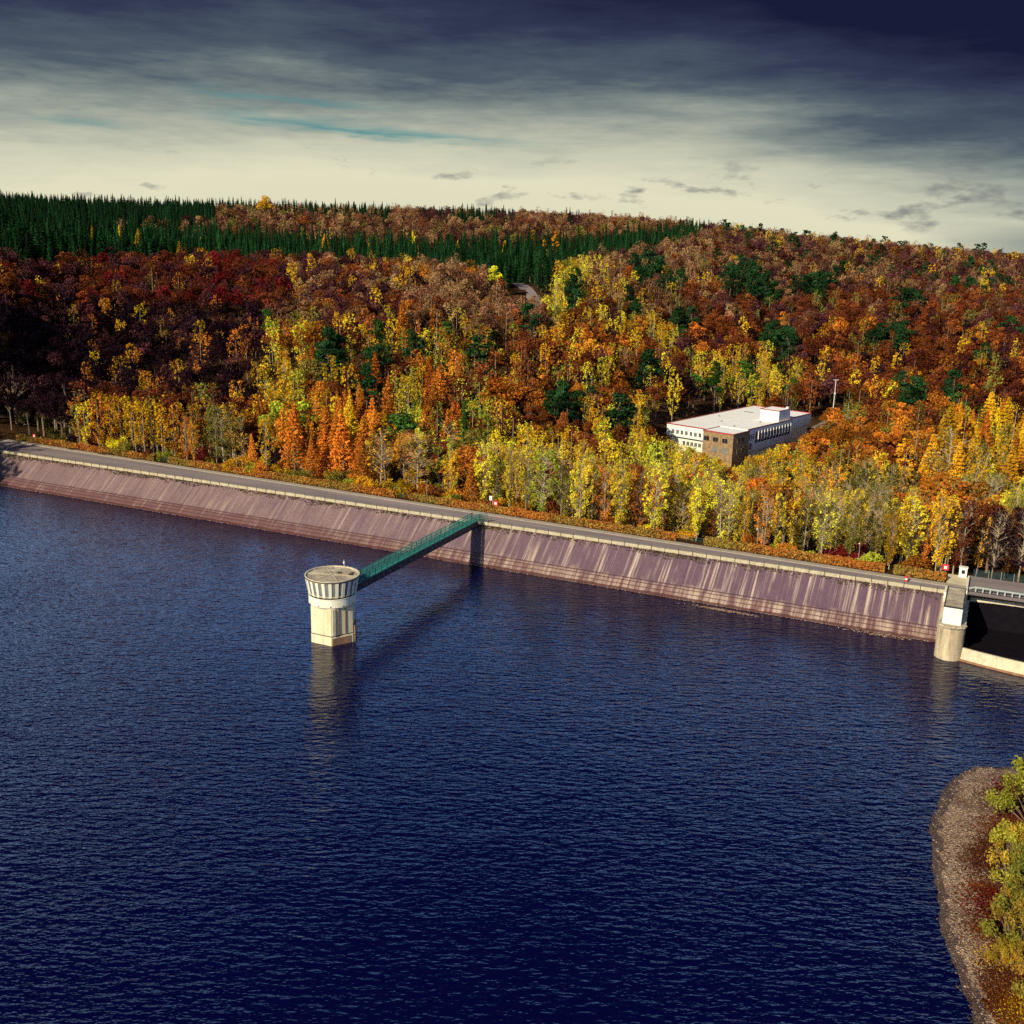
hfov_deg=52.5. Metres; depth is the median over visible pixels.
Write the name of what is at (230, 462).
shrub
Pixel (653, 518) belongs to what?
birch tree
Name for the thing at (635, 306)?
pine tree
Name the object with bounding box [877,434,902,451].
beech tree
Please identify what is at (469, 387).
beech tree
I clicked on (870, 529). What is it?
birch tree
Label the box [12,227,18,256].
spruce tree
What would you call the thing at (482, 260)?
spruce tree
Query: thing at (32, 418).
shrub
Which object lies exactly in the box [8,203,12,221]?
spruce tree
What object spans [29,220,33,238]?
spruce tree
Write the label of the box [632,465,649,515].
birch tree
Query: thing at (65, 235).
spruce tree
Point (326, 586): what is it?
window
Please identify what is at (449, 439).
birch tree
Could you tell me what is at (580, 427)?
beech tree
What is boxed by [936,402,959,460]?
larch tree
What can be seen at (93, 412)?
beech tree
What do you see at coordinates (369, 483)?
shrub
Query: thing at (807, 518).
beech tree
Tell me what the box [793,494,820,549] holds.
birch tree
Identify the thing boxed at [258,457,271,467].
shrub
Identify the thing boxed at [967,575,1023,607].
road bridge
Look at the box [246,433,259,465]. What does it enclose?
larch tree
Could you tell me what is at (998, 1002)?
scrub
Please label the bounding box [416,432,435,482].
birch tree
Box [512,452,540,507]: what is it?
birch tree
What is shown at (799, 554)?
hedge
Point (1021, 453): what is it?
larch tree
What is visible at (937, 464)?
birch tree
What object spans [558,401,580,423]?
pine tree
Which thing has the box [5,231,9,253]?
spruce tree
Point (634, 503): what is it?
birch tree
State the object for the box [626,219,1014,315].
trees
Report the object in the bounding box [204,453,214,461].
shrub
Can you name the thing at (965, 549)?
birch tree
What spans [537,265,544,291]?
spruce tree
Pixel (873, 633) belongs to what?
drift debris
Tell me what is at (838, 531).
birch tree
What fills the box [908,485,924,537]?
birch tree
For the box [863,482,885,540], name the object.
birch tree
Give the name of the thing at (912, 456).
beech tree
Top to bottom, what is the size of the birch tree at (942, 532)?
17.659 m
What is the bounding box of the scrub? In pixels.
[944,771,1023,1023]
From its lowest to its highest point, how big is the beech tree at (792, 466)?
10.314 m
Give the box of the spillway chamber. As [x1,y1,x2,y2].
[963,596,1023,661]
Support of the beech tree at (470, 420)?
on the ground at (660, 420)
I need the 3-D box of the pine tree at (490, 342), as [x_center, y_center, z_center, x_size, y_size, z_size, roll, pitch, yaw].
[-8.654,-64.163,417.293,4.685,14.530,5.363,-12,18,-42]
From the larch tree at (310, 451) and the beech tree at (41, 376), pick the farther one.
the beech tree at (41, 376)
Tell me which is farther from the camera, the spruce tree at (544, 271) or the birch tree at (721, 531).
the spruce tree at (544, 271)
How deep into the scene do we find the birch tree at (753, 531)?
236.77 m
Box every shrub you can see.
[18,412,29,423]
[30,414,40,424]
[34,415,52,425]
[44,427,60,439]
[59,433,67,440]
[63,423,76,435]
[64,433,80,446]
[78,428,94,443]
[91,434,106,445]
[95,434,113,446]
[105,435,127,449]
[114,441,133,454]
[142,449,150,459]
[155,449,173,460]
[168,444,184,458]
[191,447,208,462]
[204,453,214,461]
[222,457,239,471]
[238,456,255,467]
[242,461,256,471]
[252,461,272,471]
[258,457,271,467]
[270,463,280,470]
[274,466,291,472]
[278,459,291,471]
[291,468,304,475]
[297,468,311,476]
[323,466,341,478]
[323,468,343,482]
[337,469,356,482]
[341,473,354,483]
[342,477,354,483]
[351,474,369,484]
[361,479,381,489]
[368,477,394,490]
[394,478,412,497]
[405,487,429,499]
[407,482,425,493]
[418,479,432,488]
[425,484,444,496]
[433,482,448,496]
[441,487,460,500]
[452,494,465,500]
[480,498,490,505]
[492,498,508,506]
[511,499,531,510]
[544,499,560,514]
[599,516,616,522]
[614,515,627,526]
[677,529,694,539]
[701,526,731,541]
[739,532,758,543]
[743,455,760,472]
[776,543,797,550]
[820,545,855,560]
[846,541,868,559]
[856,551,882,561]
[896,553,932,568]
[975,557,991,570]
[1002,557,1023,575]
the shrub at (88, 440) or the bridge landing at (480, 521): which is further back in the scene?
the shrub at (88, 440)
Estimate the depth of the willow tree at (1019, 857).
114.58 m
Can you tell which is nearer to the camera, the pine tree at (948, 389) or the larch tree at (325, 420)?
the larch tree at (325, 420)
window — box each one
[313,583,316,596]
[318,584,322,597]
[325,585,328,598]
[332,585,334,598]
[338,584,341,597]
[344,583,347,596]
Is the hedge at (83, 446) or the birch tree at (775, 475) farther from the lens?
the hedge at (83, 446)
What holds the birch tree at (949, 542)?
on the ground at (660, 420)
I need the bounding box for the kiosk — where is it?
[958,565,967,577]
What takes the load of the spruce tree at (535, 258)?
on the ground at (660, 420)
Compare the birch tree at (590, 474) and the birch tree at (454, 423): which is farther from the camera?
the birch tree at (454, 423)
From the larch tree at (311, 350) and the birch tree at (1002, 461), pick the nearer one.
the birch tree at (1002, 461)
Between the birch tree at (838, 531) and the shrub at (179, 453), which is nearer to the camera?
the birch tree at (838, 531)
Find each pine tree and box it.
[261,309,275,355]
[311,340,345,392]
[313,326,341,378]
[317,332,349,383]
[330,354,346,386]
[350,366,378,401]
[359,379,378,408]
[361,346,380,366]
[367,318,385,343]
[367,344,392,402]
[375,382,386,415]
[378,412,421,482]
[380,348,390,379]
[383,345,397,374]
[399,329,420,381]
[412,336,428,366]
[437,321,452,360]
[464,334,491,386]
[480,361,492,377]
[485,330,500,346]
[488,334,497,364]
[518,302,541,328]
[527,319,541,358]
[541,390,555,439]
[544,396,561,441]
[553,379,569,434]
[556,391,581,422]
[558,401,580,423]
[563,273,579,290]
[564,288,583,308]
[565,287,577,302]
[566,300,574,313]
[568,390,586,412]
[575,268,584,282]
[584,386,598,404]
[603,392,637,426]
[606,404,628,429]
[624,285,638,318]
[629,298,644,314]
[630,371,643,392]
[632,272,644,285]
[633,362,651,392]
[635,348,664,399]
[645,360,661,386]
[655,275,666,302]
[668,279,678,306]
[668,310,681,339]
[671,306,688,337]
[675,268,687,304]
[677,324,688,338]
[681,306,700,339]
[686,374,706,412]
[703,373,723,412]
[704,361,722,408]
[724,273,735,295]
[727,360,752,402]
[733,281,743,294]
[743,284,759,300]
[743,364,759,395]
[746,374,762,404]
[751,280,767,293]
[753,287,760,298]
[755,332,765,342]
[757,286,768,300]
[757,335,770,363]
[759,281,771,298]
[763,291,772,306]
[763,321,775,352]
[765,324,776,366]
[769,281,778,312]
[771,319,783,355]
[772,290,782,301]
[772,363,792,394]
[773,329,784,361]
[775,352,787,364]
[776,325,790,341]
[776,343,786,355]
[777,326,798,365]
[778,332,797,371]
[783,327,798,367]
[783,377,798,394]
[797,287,812,299]
[813,284,826,303]
[861,330,870,345]
[867,328,881,348]
[873,322,889,347]
[885,326,891,339]
[886,322,896,334]
[888,339,898,351]
[888,370,913,394]
[889,287,912,314]
[890,320,915,352]
[892,328,909,352]
[896,392,909,409]
[898,302,910,315]
[899,375,927,403]
[904,398,921,412]
[905,287,916,300]
[907,388,921,410]
[911,292,924,318]
[939,369,969,391]
[944,387,954,394]
[945,392,969,406]
[967,350,982,364]
[981,342,992,362]
[996,315,1020,330]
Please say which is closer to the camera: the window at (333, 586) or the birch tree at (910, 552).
the window at (333, 586)
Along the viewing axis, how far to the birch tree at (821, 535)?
222.36 m
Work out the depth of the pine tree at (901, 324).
531.72 m
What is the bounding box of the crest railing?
[0,449,944,588]
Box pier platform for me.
[943,574,969,604]
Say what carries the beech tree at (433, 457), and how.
on the ground at (660, 420)
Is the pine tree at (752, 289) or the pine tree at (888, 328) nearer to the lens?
the pine tree at (888, 328)
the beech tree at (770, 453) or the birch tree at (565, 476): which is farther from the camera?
the beech tree at (770, 453)
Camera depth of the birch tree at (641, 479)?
247.06 m
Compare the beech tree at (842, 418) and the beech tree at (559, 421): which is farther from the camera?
the beech tree at (842, 418)
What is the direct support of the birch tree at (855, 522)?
on the ground at (660, 420)
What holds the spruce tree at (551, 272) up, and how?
on the ground at (660, 420)
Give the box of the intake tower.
[304,565,359,645]
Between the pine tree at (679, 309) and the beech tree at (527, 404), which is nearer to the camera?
the beech tree at (527, 404)
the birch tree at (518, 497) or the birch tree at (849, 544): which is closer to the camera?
the birch tree at (849, 544)
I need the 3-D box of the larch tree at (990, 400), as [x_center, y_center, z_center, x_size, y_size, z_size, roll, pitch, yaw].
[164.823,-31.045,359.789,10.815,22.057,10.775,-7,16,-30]
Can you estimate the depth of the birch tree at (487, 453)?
259.64 m
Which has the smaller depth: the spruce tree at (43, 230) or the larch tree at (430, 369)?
the larch tree at (430, 369)
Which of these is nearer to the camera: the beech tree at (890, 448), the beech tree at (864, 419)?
the beech tree at (890, 448)
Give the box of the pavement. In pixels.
[2,439,971,589]
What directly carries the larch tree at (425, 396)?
on the ground at (660, 420)
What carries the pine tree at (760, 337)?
on the ground at (660, 420)
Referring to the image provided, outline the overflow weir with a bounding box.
[959,647,1023,676]
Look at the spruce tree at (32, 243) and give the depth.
543.20 m
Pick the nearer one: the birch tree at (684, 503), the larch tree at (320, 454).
the birch tree at (684, 503)
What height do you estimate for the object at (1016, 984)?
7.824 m
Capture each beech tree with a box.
[0,359,42,423]
[0,372,21,416]
[0,382,17,429]
[7,397,24,411]
[12,398,35,434]
[27,388,45,435]
[30,375,49,417]
[32,375,71,437]
[36,393,75,433]
[38,377,97,439]
[39,390,61,439]
[66,380,94,427]
[82,399,110,422]
[90,380,118,435]
[107,384,132,440]
[109,381,137,432]
[119,377,143,423]
[126,389,142,425]
[131,389,159,448]
[146,383,186,449]
[153,394,185,453]
[154,379,182,399]
[169,408,190,455]
[170,391,202,446]
[183,387,220,432]
[192,386,221,402]
[192,407,211,457]
[201,387,234,452]
[209,404,234,442]
[217,383,233,403]
[228,397,251,443]
[236,422,269,457]
[239,384,258,399]
[241,392,252,403]
[243,402,272,458]
[244,433,260,458]
[246,394,270,409]
[256,195,272,220]
[257,401,283,465]
[261,413,282,464]
[265,387,288,405]
[268,428,285,461]
[273,400,312,465]
[274,406,296,460]
[278,401,320,468]
[289,400,319,414]
[292,358,336,385]
[296,425,318,472]
[298,372,316,399]
[304,393,320,405]
[309,380,330,411]
[320,380,343,405]
[341,359,369,397]
[342,381,354,395]
[367,433,408,485]
[387,434,425,483]
[389,364,404,400]
[390,413,420,435]
[399,429,425,482]
[425,446,453,482]
[427,398,446,428]
[429,441,458,489]
[434,441,451,493]
[438,444,491,495]
[439,375,469,402]
[440,394,456,412]
[451,449,480,495]
[452,428,494,499]
[454,371,493,416]
[462,408,481,429]
[470,392,491,413]
[470,418,495,443]
[480,376,527,424]
[493,395,515,427]
[501,425,516,444]
[502,410,522,426]
[502,420,523,435]
[519,377,543,413]
[519,388,544,408]
[521,406,538,438]
[522,459,544,510]
[525,447,568,510]
[526,416,541,429]
[528,425,544,451]
[529,406,542,422]
[534,409,555,431]
[538,397,556,430]
[542,433,558,447]
[543,467,595,515]
[554,414,571,452]
[556,411,568,449]
[560,423,576,464]
[565,431,590,458]
[569,474,595,516]
[570,419,585,432]
[572,438,613,462]
[580,408,605,429]
[582,421,598,440]
[591,484,612,516]
[594,424,611,441]
[599,452,621,468]
[611,423,627,462]
[612,463,650,525]
[623,486,648,525]
[638,425,660,445]
[648,499,677,528]
[679,471,720,539]
[682,448,699,471]
[717,468,734,483]
[723,474,744,498]
[739,477,768,501]
[745,457,756,466]
[745,501,779,543]
[754,465,773,482]
[759,452,774,478]
[760,482,810,543]
[775,447,792,478]
[787,444,797,457]
[788,458,799,480]
[795,445,808,460]
[798,427,837,444]
[801,498,828,550]
[804,432,827,479]
[804,438,830,475]
[809,444,828,474]
[810,494,821,549]
[815,469,837,494]
[816,447,844,472]
[818,421,839,432]
[825,426,846,441]
[827,422,848,441]
[828,414,849,431]
[830,430,844,451]
[830,443,857,485]
[843,427,874,445]
[846,437,876,487]
[848,416,867,431]
[849,445,888,497]
[851,430,879,476]
[861,421,892,434]
[868,431,890,477]
[873,485,902,509]
[876,422,889,433]
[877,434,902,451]
[879,444,893,480]
[888,425,901,469]
[888,446,915,490]
[888,454,917,479]
[890,415,912,437]
[890,445,917,485]
[893,412,917,431]
[896,473,986,566]
[897,492,912,502]
[901,432,912,444]
[904,410,918,429]
[904,430,929,469]
[908,441,925,472]
[911,472,927,492]
[916,418,940,435]
[920,437,941,454]
[921,471,957,492]
[926,427,937,435]
[927,409,947,426]
[940,520,966,564]
[948,480,1005,565]
[965,502,1015,572]
[982,398,1001,415]
[995,393,1023,434]
[996,392,1010,407]
[1012,427,1023,455]
[1017,461,1023,483]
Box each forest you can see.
[0,189,711,283]
[0,202,1023,509]
[0,203,1023,538]
[200,220,698,255]
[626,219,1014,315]
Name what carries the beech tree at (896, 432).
on the ground at (660, 420)
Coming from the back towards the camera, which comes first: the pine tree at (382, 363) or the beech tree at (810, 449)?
the pine tree at (382, 363)
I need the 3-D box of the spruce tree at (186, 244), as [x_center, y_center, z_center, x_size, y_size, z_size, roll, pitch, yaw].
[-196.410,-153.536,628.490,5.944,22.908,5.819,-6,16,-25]
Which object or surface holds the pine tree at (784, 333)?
on the ground at (660, 420)
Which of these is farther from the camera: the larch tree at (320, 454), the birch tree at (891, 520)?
the larch tree at (320, 454)
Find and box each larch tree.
[133,229,139,247]
[176,241,181,253]
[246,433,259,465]
[279,404,307,472]
[299,415,316,465]
[303,437,321,476]
[304,420,321,472]
[307,343,319,379]
[311,389,321,418]
[311,405,334,472]
[313,428,337,473]
[314,415,324,454]
[322,415,349,474]
[327,414,355,473]
[331,409,352,469]
[333,391,339,418]
[335,398,343,415]
[341,389,347,423]
[343,396,360,435]
[347,409,357,445]
[348,414,378,478]
[350,441,370,481]
[350,441,377,485]
[352,413,359,447]
[354,381,360,418]
[355,395,367,422]
[357,389,367,423]
[366,398,376,435]
[368,351,385,405]
[368,410,375,469]
[368,412,394,480]
[374,431,397,485]
[380,375,395,426]
[382,399,395,438]
[382,414,393,459]
[391,300,410,350]
[412,396,418,424]
[419,407,432,478]
[420,388,428,419]
[421,358,433,404]
[425,372,438,406]
[427,366,451,417]
[427,410,439,444]
[428,380,442,432]
[440,409,454,445]
[443,400,460,440]
[445,437,465,489]
[448,403,463,435]
[455,364,469,418]
[458,405,468,438]
[459,399,470,427]
[463,460,479,501]
[917,434,943,484]
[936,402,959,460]
[940,404,966,451]
[940,432,958,471]
[947,441,964,485]
[956,409,966,444]
[962,422,972,459]
[963,409,975,440]
[963,420,975,457]
[963,426,982,475]
[967,428,996,470]
[976,391,996,425]
[979,410,990,438]
[980,410,993,430]
[985,449,996,488]
[990,407,1003,469]
[991,446,1020,506]
[992,398,1007,448]
[995,397,1015,453]
[996,447,1008,472]
[1007,413,1023,450]
[1012,438,1023,480]
[1016,436,1023,485]
[1018,423,1023,445]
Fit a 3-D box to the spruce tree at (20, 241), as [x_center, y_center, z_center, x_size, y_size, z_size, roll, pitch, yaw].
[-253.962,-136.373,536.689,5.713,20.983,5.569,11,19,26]
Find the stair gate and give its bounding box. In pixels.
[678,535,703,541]
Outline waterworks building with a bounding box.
[666,405,811,466]
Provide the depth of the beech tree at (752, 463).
351.02 m
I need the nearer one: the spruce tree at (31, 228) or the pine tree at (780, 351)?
the pine tree at (780, 351)
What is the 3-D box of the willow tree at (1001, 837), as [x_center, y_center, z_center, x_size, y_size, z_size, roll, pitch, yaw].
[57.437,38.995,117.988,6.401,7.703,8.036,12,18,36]
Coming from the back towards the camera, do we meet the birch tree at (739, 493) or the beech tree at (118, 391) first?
the beech tree at (118, 391)
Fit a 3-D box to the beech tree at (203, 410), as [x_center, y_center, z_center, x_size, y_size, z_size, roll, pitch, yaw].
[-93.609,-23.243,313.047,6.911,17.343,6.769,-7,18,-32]
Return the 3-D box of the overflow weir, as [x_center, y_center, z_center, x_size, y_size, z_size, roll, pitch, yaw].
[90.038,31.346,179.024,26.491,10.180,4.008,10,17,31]
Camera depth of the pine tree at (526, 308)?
450.99 m
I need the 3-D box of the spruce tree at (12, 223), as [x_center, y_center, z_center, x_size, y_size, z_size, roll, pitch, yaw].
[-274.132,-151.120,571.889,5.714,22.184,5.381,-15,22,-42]
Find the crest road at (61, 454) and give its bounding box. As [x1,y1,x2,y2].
[0,440,1023,601]
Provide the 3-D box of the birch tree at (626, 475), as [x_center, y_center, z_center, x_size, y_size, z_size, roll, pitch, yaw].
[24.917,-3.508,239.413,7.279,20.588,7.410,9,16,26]
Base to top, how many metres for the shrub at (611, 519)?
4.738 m
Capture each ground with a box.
[0,220,1023,599]
[929,766,1023,1023]
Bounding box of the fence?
[973,569,1023,582]
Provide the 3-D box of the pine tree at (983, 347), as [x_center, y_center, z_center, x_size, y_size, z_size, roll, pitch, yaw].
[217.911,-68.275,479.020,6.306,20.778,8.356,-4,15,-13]
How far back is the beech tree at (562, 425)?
345.55 m
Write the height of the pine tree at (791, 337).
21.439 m
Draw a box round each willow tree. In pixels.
[979,877,1023,958]
[984,753,1023,821]
[984,818,1023,884]
[985,935,1023,968]
[1009,842,1023,889]
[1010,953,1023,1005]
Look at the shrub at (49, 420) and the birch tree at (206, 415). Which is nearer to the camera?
the birch tree at (206, 415)
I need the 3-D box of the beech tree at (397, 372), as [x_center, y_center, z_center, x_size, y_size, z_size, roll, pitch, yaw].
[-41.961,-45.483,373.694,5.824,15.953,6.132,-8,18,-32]
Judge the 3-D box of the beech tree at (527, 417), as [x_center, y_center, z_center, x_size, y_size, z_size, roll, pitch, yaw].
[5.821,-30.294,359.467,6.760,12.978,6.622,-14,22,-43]
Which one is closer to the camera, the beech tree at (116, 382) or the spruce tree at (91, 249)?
the beech tree at (116, 382)
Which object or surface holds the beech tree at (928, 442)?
on the ground at (660, 420)
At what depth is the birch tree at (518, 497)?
261.44 m
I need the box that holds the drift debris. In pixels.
[5,486,929,641]
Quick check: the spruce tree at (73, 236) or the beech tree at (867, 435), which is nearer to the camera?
the beech tree at (867, 435)
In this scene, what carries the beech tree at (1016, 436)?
on the ground at (660, 420)
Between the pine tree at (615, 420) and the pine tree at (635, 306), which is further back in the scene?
the pine tree at (635, 306)
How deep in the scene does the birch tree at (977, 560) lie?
217.81 m
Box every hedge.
[16,434,155,460]
[167,456,396,496]
[409,492,676,540]
[703,536,886,572]
[892,564,946,581]
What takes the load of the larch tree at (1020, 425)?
on the ground at (660, 420)
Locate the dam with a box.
[0,439,1023,641]
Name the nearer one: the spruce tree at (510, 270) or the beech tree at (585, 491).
the beech tree at (585, 491)
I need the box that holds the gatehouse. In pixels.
[942,586,966,625]
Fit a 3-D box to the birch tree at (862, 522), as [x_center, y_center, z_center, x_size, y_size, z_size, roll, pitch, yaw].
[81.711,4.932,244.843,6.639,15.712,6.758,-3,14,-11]
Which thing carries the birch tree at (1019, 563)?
on the ground at (660, 420)
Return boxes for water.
[0,486,1023,1023]
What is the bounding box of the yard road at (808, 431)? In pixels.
[796,415,849,443]
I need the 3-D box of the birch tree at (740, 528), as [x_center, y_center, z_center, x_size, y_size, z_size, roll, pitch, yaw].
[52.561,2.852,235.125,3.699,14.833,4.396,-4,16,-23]
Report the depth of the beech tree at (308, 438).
295.96 m
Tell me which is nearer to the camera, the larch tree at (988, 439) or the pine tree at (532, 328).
the larch tree at (988, 439)
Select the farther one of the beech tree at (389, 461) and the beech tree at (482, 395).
the beech tree at (482, 395)
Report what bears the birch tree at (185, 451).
on the ground at (660, 420)
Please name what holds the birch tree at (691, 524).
on the ground at (660, 420)
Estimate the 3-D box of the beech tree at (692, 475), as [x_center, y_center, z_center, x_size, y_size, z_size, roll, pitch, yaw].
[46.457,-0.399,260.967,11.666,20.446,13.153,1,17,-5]
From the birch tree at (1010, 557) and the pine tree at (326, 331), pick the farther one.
the pine tree at (326, 331)
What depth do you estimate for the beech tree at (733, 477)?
291.47 m
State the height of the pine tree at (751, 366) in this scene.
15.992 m
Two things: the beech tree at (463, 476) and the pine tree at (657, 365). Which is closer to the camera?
the beech tree at (463, 476)
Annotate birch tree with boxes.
[71,390,93,429]
[179,415,191,458]
[186,419,197,459]
[202,403,228,462]
[206,404,240,461]
[230,415,249,462]
[256,416,277,469]
[365,428,397,485]
[365,440,372,475]
[380,441,393,479]
[389,430,404,479]
[392,431,414,481]
[396,431,437,488]
[404,428,426,487]
[404,438,423,486]
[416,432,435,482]
[422,433,439,483]
[423,444,435,482]
[430,419,462,485]
[440,450,459,494]
[442,442,460,488]
[445,434,463,489]
[473,438,499,501]
[474,438,493,492]
[479,442,510,502]
[482,449,499,501]
[484,453,507,500]
[495,458,511,499]
[496,443,520,502]
[496,446,523,506]
[504,453,518,505]
[505,448,528,503]
[509,449,523,502]
[511,457,525,506]
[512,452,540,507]
[517,444,537,466]
[522,465,533,495]
[523,460,543,509]
[526,444,563,511]
[533,445,550,510]
[536,452,552,511]
[546,443,565,501]
[550,454,564,510]
[552,454,576,513]
[555,465,568,512]
[559,466,571,515]
[562,456,594,517]
[562,468,581,516]
[565,468,590,516]
[570,448,593,502]
[571,439,594,470]
[575,457,604,518]
[580,456,608,518]
[583,453,598,479]
[584,465,600,514]
[589,478,610,520]
[593,465,617,521]
[594,469,619,515]
[606,462,619,515]
[609,455,636,522]
[615,467,632,523]
[617,477,637,524]
[625,467,638,524]
[629,472,651,526]
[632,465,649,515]
[633,477,650,524]
[640,463,668,525]
[641,455,670,530]
[646,464,669,503]
[649,468,675,529]
[650,473,668,529]
[661,468,687,531]
[666,475,687,532]
[667,476,687,531]
[668,484,689,531]
[669,490,694,536]
[672,448,697,473]
[673,463,689,485]
[680,482,699,533]
[683,453,707,478]
[687,488,705,540]
[688,471,710,540]
[688,476,707,536]
[696,465,718,520]
[699,476,726,534]
[699,482,716,541]
[707,476,738,538]
[709,480,733,537]
[714,480,745,539]
[721,482,739,535]
[721,494,738,539]
[727,475,744,541]
[727,488,749,535]
[728,482,751,541]
[728,490,753,540]
[736,495,755,541]
[739,487,762,538]
[741,490,761,527]
[743,461,767,492]
[746,502,766,543]
[753,483,773,543]
[753,496,778,545]
[759,505,773,541]
[765,470,794,537]
[765,473,778,490]
[769,493,790,546]
[770,497,785,542]
[785,501,807,548]
[785,502,805,547]
[787,491,804,546]
[791,453,812,497]
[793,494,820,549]
[795,505,811,547]
[796,472,813,525]
[802,482,822,550]
[806,494,835,552]
[810,489,838,553]
[811,500,836,552]
[813,474,829,497]
[814,460,843,529]
[814,496,835,551]
[816,492,837,544]
[823,498,843,547]
[825,465,845,507]
[825,495,841,550]
[827,487,850,551]
[831,476,859,547]
[839,495,865,556]
[839,515,856,546]
[840,499,851,546]
[841,485,863,531]
[845,487,865,538]
[847,460,879,504]
[848,504,869,550]
[849,504,862,545]
[856,455,876,494]
[856,492,882,552]
[860,502,884,552]
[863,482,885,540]
[865,464,887,511]
[865,504,883,551]
[866,479,892,551]
[866,485,899,552]
[867,486,888,533]
[867,492,893,555]
[868,490,897,554]
[880,461,902,492]
[880,496,905,558]
[882,497,907,564]
[882,507,903,569]
[891,509,915,562]
[895,465,913,492]
[896,492,918,561]
[898,495,930,568]
[899,499,925,557]
[902,515,920,560]
[904,469,920,493]
[905,486,922,524]
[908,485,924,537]
[909,513,932,559]
[912,492,932,558]
[918,418,978,484]
[919,496,939,568]
[927,456,946,482]
[928,489,952,570]
[929,494,962,570]
[930,483,946,559]
[933,506,958,570]
[942,508,971,573]
[945,502,973,556]
[953,497,979,565]
[955,470,973,494]
[959,497,984,564]
[959,507,980,565]
[962,463,992,496]
[968,443,989,484]
[971,449,1004,491]
[972,488,996,562]
[973,515,992,573]
[978,471,1007,544]
[980,473,1004,502]
[982,495,1007,562]
[982,509,1014,577]
[985,506,1014,565]
[985,507,1021,577]
[989,490,1012,554]
[990,473,1008,494]
[994,474,1011,493]
[996,451,1018,487]
[997,514,1020,577]
[1002,487,1021,510]
[1004,510,1022,574]
[1006,479,1023,548]
[1009,478,1023,551]
[1010,497,1023,581]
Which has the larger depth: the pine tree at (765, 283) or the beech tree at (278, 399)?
the pine tree at (765, 283)
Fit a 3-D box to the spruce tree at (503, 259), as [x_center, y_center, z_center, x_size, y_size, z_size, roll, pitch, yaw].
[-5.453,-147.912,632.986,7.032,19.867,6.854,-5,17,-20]
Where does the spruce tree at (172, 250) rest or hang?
on the ground at (660, 420)
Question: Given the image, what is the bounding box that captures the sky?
[0,0,1023,252]
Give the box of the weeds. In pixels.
[0,453,943,599]
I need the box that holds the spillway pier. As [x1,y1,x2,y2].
[934,600,969,660]
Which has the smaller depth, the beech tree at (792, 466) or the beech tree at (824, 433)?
the beech tree at (792, 466)
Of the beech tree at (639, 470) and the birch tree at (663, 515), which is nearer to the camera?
the birch tree at (663, 515)
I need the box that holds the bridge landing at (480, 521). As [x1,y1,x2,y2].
[468,511,487,524]
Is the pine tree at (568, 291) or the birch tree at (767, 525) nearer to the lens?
the birch tree at (767, 525)
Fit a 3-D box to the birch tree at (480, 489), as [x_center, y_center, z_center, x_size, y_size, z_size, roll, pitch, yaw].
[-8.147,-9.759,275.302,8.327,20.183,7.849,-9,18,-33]
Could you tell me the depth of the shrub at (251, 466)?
282.12 m
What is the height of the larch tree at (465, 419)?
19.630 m
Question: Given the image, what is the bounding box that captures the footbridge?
[357,513,479,591]
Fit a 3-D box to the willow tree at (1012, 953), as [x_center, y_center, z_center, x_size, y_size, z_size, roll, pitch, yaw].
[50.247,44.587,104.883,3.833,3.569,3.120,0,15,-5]
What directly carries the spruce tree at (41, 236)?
on the ground at (660, 420)
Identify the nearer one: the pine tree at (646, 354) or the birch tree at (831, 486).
the birch tree at (831, 486)
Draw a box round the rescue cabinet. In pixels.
[942,564,948,570]
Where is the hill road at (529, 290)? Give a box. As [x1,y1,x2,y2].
[510,283,556,325]
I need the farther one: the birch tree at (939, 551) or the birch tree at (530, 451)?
the birch tree at (530, 451)
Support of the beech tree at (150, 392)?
on the ground at (660, 420)
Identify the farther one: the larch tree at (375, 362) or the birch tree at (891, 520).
the larch tree at (375, 362)
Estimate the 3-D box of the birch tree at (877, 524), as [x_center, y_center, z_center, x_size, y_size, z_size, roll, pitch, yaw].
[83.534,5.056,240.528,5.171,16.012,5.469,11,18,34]
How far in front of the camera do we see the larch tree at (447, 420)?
316.12 m
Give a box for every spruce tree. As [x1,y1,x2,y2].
[0,205,7,223]
[1,215,4,239]
[1,240,6,254]
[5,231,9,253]
[7,222,12,237]
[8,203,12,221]
[9,236,12,262]
[11,217,16,232]
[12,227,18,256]
[14,213,18,240]
[14,238,22,277]
[17,223,24,242]
[17,227,24,255]
[19,249,26,280]
[23,249,28,277]
[24,214,28,230]
[25,231,35,262]
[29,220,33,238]
[30,235,37,262]
[33,223,42,263]
[39,229,44,257]
[41,223,46,242]
[42,236,48,261]
[46,244,57,278]
[47,233,52,258]
[52,242,58,266]
[55,230,59,247]
[58,235,67,268]
[64,226,67,242]
[68,242,71,256]
[70,225,78,255]
[72,241,76,256]
[78,222,83,245]
[78,232,82,251]
[81,237,93,268]
[83,226,89,248]
[90,243,93,267]
[92,243,96,261]
[96,239,104,261]
[97,227,105,250]
[110,227,117,244]
[112,234,118,251]
[121,241,126,253]
[124,230,130,251]
[138,235,142,253]
[139,234,148,256]
[148,239,151,255]
[151,239,156,255]
[163,240,168,251]
[169,240,175,255]
[184,239,189,253]
[191,238,194,256]
[477,244,480,257]
[480,250,484,276]
[486,250,491,288]
[490,249,493,261]
[493,253,499,273]
[499,257,502,278]
[502,253,507,278]
[503,262,508,287]
[507,255,513,286]
[525,253,535,284]
[531,246,537,284]
[533,244,541,283]
[533,260,540,287]
[536,246,544,282]
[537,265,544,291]
[541,257,550,292]
[543,257,550,290]
[548,254,554,290]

